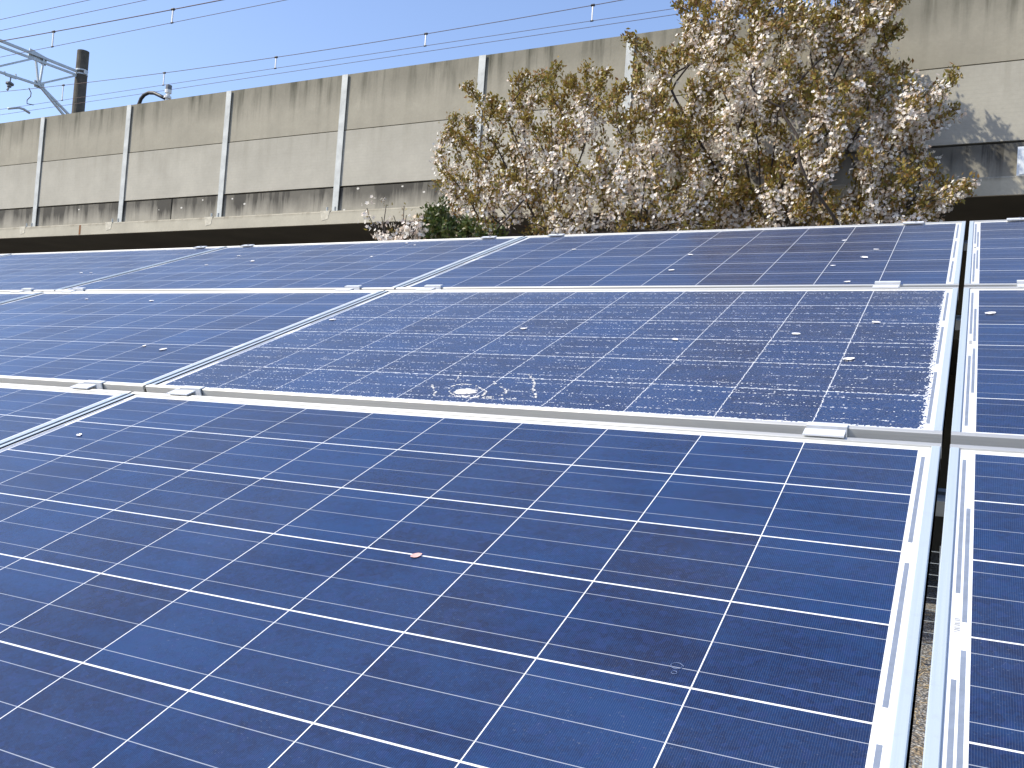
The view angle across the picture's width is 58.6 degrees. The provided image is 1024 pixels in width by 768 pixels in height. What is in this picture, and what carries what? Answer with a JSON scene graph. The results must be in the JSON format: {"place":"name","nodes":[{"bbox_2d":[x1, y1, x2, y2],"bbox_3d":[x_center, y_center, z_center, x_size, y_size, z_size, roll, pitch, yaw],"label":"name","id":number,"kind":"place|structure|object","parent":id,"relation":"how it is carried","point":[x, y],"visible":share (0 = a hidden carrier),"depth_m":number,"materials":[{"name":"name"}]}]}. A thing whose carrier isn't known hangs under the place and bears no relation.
{"place":"outdoors","nodes":[
{"label":"outdoors","id":0,"kind":"place"},
{"bbox_2d":[0,0,87,19],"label":"feeder cable","id":1,"kind":"object","parent":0,"point":[42,10],"visible":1,"depth_m":17.87,"materials":[{"name":"brown metal"}]},
{"bbox_2d":[0,0,144,30],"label":"feeder cable","id":2,"kind":"object","parent":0,"point":[73,15],"visible":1,"depth_m":17.37,"materials":[{"name":"brown metal"}]},
{"bbox_2d":[0,0,284,56],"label":"catenary line","id":3,"kind":"object","parent":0,"point":[171,22],"visible":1,"depth_m":18.10,"materials":[{"name":"brown metal"}]},
{"bbox_2d":[0,0,848,122],"label":"sky","id":4,"kind":"structure","parent":0,"point":[287,27],"materials":[{"name":"blue"}]},
{"bbox_2d":[909,550,940,767],"bbox_3d":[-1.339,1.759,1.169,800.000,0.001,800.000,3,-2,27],"label":"ground","id":5,"kind":"structure","parent":0,"point":[916,749],"depth_m":7.17,"materials":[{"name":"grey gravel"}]},
{"bbox_2d":[358,195,435,240],"bbox_3d":[-1.174,0.141,8.223,0.752,3.735,0.358,3,-2,27],"label":"flowering shrub","id":6,"kind":"object","parent":5,"relation":"on","point":[405,229],"visible":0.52,"depth_m":8.24,"materials":[{"name":"white plant"}]},
{"bbox_2d":[417,194,508,238],"bbox_3d":[-0.539,0.158,8.171,1.040,3.779,0.458,3,-2,27],"label":"green bush","id":7,"kind":"object","parent":5,"relation":"on","point":[441,222],"visible":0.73,"depth_m":8.19,"materials":[{"name":"green plant"}]},
{"bbox_2d":[0,142,1023,550],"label":"railway viaduct","id":8,"kind":"object","parent":5,"relation":"on","point":[276,218],"visible":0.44,"depth_m":11.87,"materials":[{"name":"black concrete"}]},
{"bbox_2d":[71,49,88,112],"bbox_3d":[-13.446,-6.196,27.905,0.435,8.067,0.410,3,-2,28],"label":"catenary pole","id":9,"kind":"object","parent":8,"relation":"on","point":[82,64],"visible":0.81,"depth_m":27.86,"materials":[{"name":"concrete"}]},
{"bbox_2d":[0,39,76,114],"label":"truss bracket","id":10,"kind":"object","parent":9,"relation":"attached to","point":[37,57],"visible":0.92,"depth_m":26.82,"materials":[{"name":"metal"}]},
{"bbox_2d":[4,71,16,90],"bbox_3d":[-14.328,-8.631,26.038,0.219,0.558,0.351,4,-2,-1],"label":"hanging insulator","id":11,"kind":"object","parent":10,"relation":"hanging from","point":[10,84],"visible":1,"depth_m":26.00,"materials":[{"name":"ceramic"}]},
{"bbox_2d":[7,88,31,113],"bbox_3d":[-14.176,-8.220,26.366,0.071,0.830,0.752,3,-2,28],"label":"steady arm","id":12,"kind":"object","parent":10,"relation":"attached to","point":[21,108],"visible":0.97,"depth_m":26.41},
{"bbox_2d":[0,0,722,114],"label":"catenary line","id":13,"kind":"object","parent":12,"relation":"hanging from","point":[426,34],"visible":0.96,"depth_m":20.32,"materials":[{"name":"metal"}]},
{"bbox_2d":[0,0,1023,226],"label":"noise barrier","id":14,"kind":"object","parent":8,"relation":"on","point":[369,128],"visible":0.48,"depth_m":11.33,"materials":[{"name":"concrete"}]},
{"bbox_2d":[137,84,171,103],"bbox_3d":[-5.457,-4.318,13.899,0.707,0.405,0.110,3,-2,28],"label":"bent cable pipe","id":15,"kind":"object","parent":14,"relation":"attached to","point":[168,91],"visible":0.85,"depth_m":13.80,"materials":[{"name":"grey metal"}]},
{"bbox_2d":[1016,146,1023,175],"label":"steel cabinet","id":16,"kind":"object","parent":14,"relation":"attached to","point":[1020,162],"visible":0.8,"depth_m":7.84,"materials":[{"name":"white metal"}]},
{"bbox_2d":[428,55,720,237],"bbox_3d":[0.361,-0.506,8.280,3.075,5.227,1.572,3,-2,27],"label":"cherry tree","id":17,"kind":"object","parent":5,"relation":"on","point":[497,194],"visible":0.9,"depth_m":8.10,"materials":[{"name":"white plant"}]},
{"bbox_2d":[620,0,979,230],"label":"cherry tree","id":18,"kind":"object","parent":5,"relation":"on","point":[859,20],"visible":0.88,"depth_m":7.54,"materials":[{"name":"white plant"}]},
{"bbox_2d":[919,546,940,668],"bbox_3d":[1.519,1.736,7.994,9.040,1.280,0.042,3,-2,27],"label":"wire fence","id":19,"kind":"object","parent":5,"relation":"on","point":[930,609],"visible":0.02,"depth_m":7.10,"materials":[{"name":"metal"}]},
{"bbox_3d":[-3.480,0.531,3.934,0.060,2.567,2.800,3,-2,27],"label":"support frame","id":20,"kind":"object","parent":5,"relation":"on","visible":0},
{"bbox_2d":[935,488,945,516],"bbox_3d":[-1.597,0.062,2.373,8.320,0.038,0.046,3,-2,27],"label":"purlin","id":21,"kind":"object","parent":20,"relation":"on","point":[940,504],"depth_m":1.26,"materials":[{"name":"metal"}]},
{"bbox_3d":[-2.006,0.600,3.196,0.060,2.567,2.800,3,-2,27],"label":"support frame","id":22,"kind":"object","parent":5,"relation":"on","visible":0},
{"bbox_2d":[955,315,960,329],"bbox_3d":[-1.160,-0.245,3.218,8.320,0.038,0.046,3,-2,27],"label":"purlin","id":23,"kind":"object","parent":22,"relation":"on","point":[958,322],"depth_m":2.10,"materials":[{"name":"metal"}]},
{"bbox_2d":[0,292,40,302],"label":"solar panel","id":24,"kind":"object","parent":23,"relation":"on","point":[6,296],"visible":0.48,"depth_m":3.67,"materials":[{"name":"glass"}]},
{"bbox_2d":[0,290,384,391],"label":"solar panel","id":25,"kind":"object","parent":23,"relation":"on","point":[62,339],"visible":0.79,"depth_m":2.72,"materials":[{"name":"glass"}]},
{"bbox_2d":[70,380,105,389],"bbox_3d":[-0.995,0.013,2.148,0.060,0.028,0.054,3,19,27],"label":"panel clamp","id":26,"kind":"object","parent":25,"relation":"attached to","point":[92,384],"visible":0.45,"depth_m":2.14,"materials":[{"name":"metal"}]},
{"bbox_2d":[146,287,957,455],"bbox_3d":[0.119,-0.095,2.142,1.646,0.040,0.998,3,19,27],"label":"solar panel","id":27,"kind":"object","parent":23,"relation":"on","point":[742,359],"visible":0.96,"depth_m":1.95,"materials":[{"name":"glass"}]},
{"bbox_2d":[166,385,204,395],"bbox_3d":[-0.715,0.026,2.008,0.060,0.028,0.054,3,19,27],"label":"panel clamp","id":28,"kind":"object","parent":27,"relation":"attached to","point":[190,390],"visible":0.45,"depth_m":2.00,"materials":[{"name":"silver metal"}]},
{"bbox_2d":[431,373,536,398],"bbox_3d":[-0.043,0.001,1.822,0.258,0.004,0.158,3,19,27],"label":"bird dropping","id":29,"kind":"object","parent":27,"relation":"attached to","point":[466,391],"visible":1,"depth_m":1.79,"materials":[{"name":"white"}]},
{"bbox_2d":[802,421,847,437],"bbox_3d":[0.484,0.082,1.408,0.060,0.028,0.054,3,19,27],"label":"panel clamp","id":30,"kind":"object","parent":27,"relation":"attached to","point":[825,429],"visible":0.47,"depth_m":1.40,"materials":[{"name":"silver metal"}]},
{"bbox_2d":[951,287,1023,448],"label":"solar panel","id":31,"kind":"object","parent":23,"relation":"on","point":[988,408],"visible":0.98,"depth_m":1.60,"materials":[{"name":"glass"}]},
{"bbox_2d":[963,241,967,250],"bbox_3d":[-0.722,-0.552,4.064,8.320,0.038,0.046,3,-2,27],"label":"purlin","id":32,"kind":"object","parent":22,"relation":"on","point":[965,245],"depth_m":2.95,"materials":[{"name":"metal"}]},
{"bbox_2d":[0,246,225,291],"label":"solar panel","id":33,"kind":"object","parent":32,"relation":"on","point":[47,272],"visible":0.72,"depth_m":4.43,"materials":[{"name":"glass"}]},
{"bbox_2d":[10,288,33,291],"bbox_3d":[-2.020,-0.375,3.766,0.060,0.028,0.071,3,19,27],"label":"panel clamp","id":34,"kind":"object","parent":33,"relation":"attached to","point":[26,290],"visible":0.43,"depth_m":3.77,"materials":[{"name":"metal"}]},
{"bbox_2d":[55,236,523,291],"bbox_3d":[-0.901,-0.481,3.768,1.646,0.040,0.998,3,19,27],"label":"solar panel","id":35,"kind":"object","parent":32,"relation":"on","point":[391,265],"visible":0.84,"depth_m":3.68,"materials":[{"name":"glass"}]},
{"bbox_2d":[61,287,85,291],"bbox_3d":[-1.740,-0.362,3.626,0.060,0.028,0.071,3,19,27],"label":"panel clamp","id":36,"kind":"object","parent":35,"relation":"attached to","point":[78,289],"visible":0.4,"depth_m":3.63,"materials":[{"name":"silver metal"}]},
{"bbox_2d":[334,285,361,290],"bbox_3d":[-0.541,-0.306,3.026,0.060,0.028,0.071,3,19,27],"label":"panel clamp","id":37,"kind":"object","parent":35,"relation":"attached to","point":[351,287],"visible":0.41,"depth_m":3.03,"materials":[{"name":"silver metal"}]},
{"bbox_2d":[396,221,965,296],"bbox_3d":[0.578,-0.412,3.028,1.646,0.040,0.998,3,19,27],"label":"solar panel","id":38,"kind":"object","parent":32,"relation":"on","point":[927,254],"visible":0.92,"depth_m":2.91,"materials":[{"name":"glass"}]},
{"bbox_2d":[415,285,441,289],"bbox_3d":[-0.261,-0.293,2.885,0.060,0.028,0.071,3,19,27],"label":"panel clamp","id":39,"kind":"object","parent":38,"relation":"attached to","point":[432,287],"visible":0.43,"depth_m":2.89,"materials":[{"name":"silver metal"}]},
{"bbox_2d":[547,233,564,235],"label":"panel clamp","id":40,"kind":"object","parent":38,"relation":"attached to","point":[557,234],"visible":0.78,"depth_m":3.73,"materials":[{"name":"silver metal"}]},
{"bbox_2d":[872,281,900,287],"bbox_3d":[0.938,-0.237,2.285,0.060,0.028,0.071,3,19,27],"label":"panel clamp","id":41,"kind":"object","parent":38,"relation":"attached to","point":[887,284],"visible":0.43,"depth_m":2.29,"materials":[{"name":"silver metal"}]},
{"bbox_2d":[903,221,923,223],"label":"panel clamp","id":42,"kind":"object","parent":38,"relation":"attached to","point":[916,222],"visible":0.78,"depth_m":3.13,"materials":[{"name":"silver metal"}]},
{"bbox_2d":[964,220,1023,286],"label":"solar panel","id":43,"kind":"object","parent":32,"relation":"on","point":[995,253],"visible":0.91,"depth_m":2.54,"materials":[{"name":"glass"}]},
{"bbox_2d":[1007,217,1023,220],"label":"panel clamp","id":44,"kind":"object","parent":43,"relation":"attached to","point":[1011,219],"visible":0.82,"depth_m":2.99,"materials":[{"name":"silver metal"}]},
{"bbox_2d":[1017,280,1023,286],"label":"panel clamp","id":45,"kind":"object","parent":43,"relation":"attached to","point":[1020,283],"visible":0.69,"depth_m":2.17,"materials":[{"name":"silver metal"}]},
{"bbox_3d":[-1.930,0.296,1.731,8.320,0.038,0.046,3,-2,27],"label":"purlin","id":46,"kind":"object","parent":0,"visible":0},
{"bbox_2d":[0,383,131,444],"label":"solar panel","id":47,"kind":"object","parent":46,"relation":"on","point":[26,410],"visible":0.55,"depth_m":2.03,"materials":[{"name":"glass"}]},
{"bbox_2d":[0,392,940,767],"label":"solar panel","id":48,"kind":"object","parent":46,"relation":"on","point":[208,582],"visible":1,"depth_m":1.06,"materials":[{"name":"glass"}]},
{"bbox_2d":[410,553,421,556],"bbox_3d":[-0.121,0.217,1.158,0.015,0.002,0.011,-11,18,-14],"label":"petal","id":49,"kind":"object","parent":48,"relation":"attached to","point":[415,554],"visible":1,"depth_m":1.16,"materials":[{"name":"white plant"}]},
{"bbox_2d":[671,662,683,673],"bbox_3d":[0.159,0.274,0.879,0.013,0.007,0.017,3,-2,7],"label":"dried droplet","id":50,"kind":"object","parent":48,"relation":"attached to","point":[676,668],"visible":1,"depth_m":0.88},
{"bbox_2d":[922,444,1023,767],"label":"solar panel","id":51,"kind":"object","parent":46,"relation":"on","point":[975,713],"visible":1,"depth_m":0.90,"materials":[{"name":"glass"}]}
]}

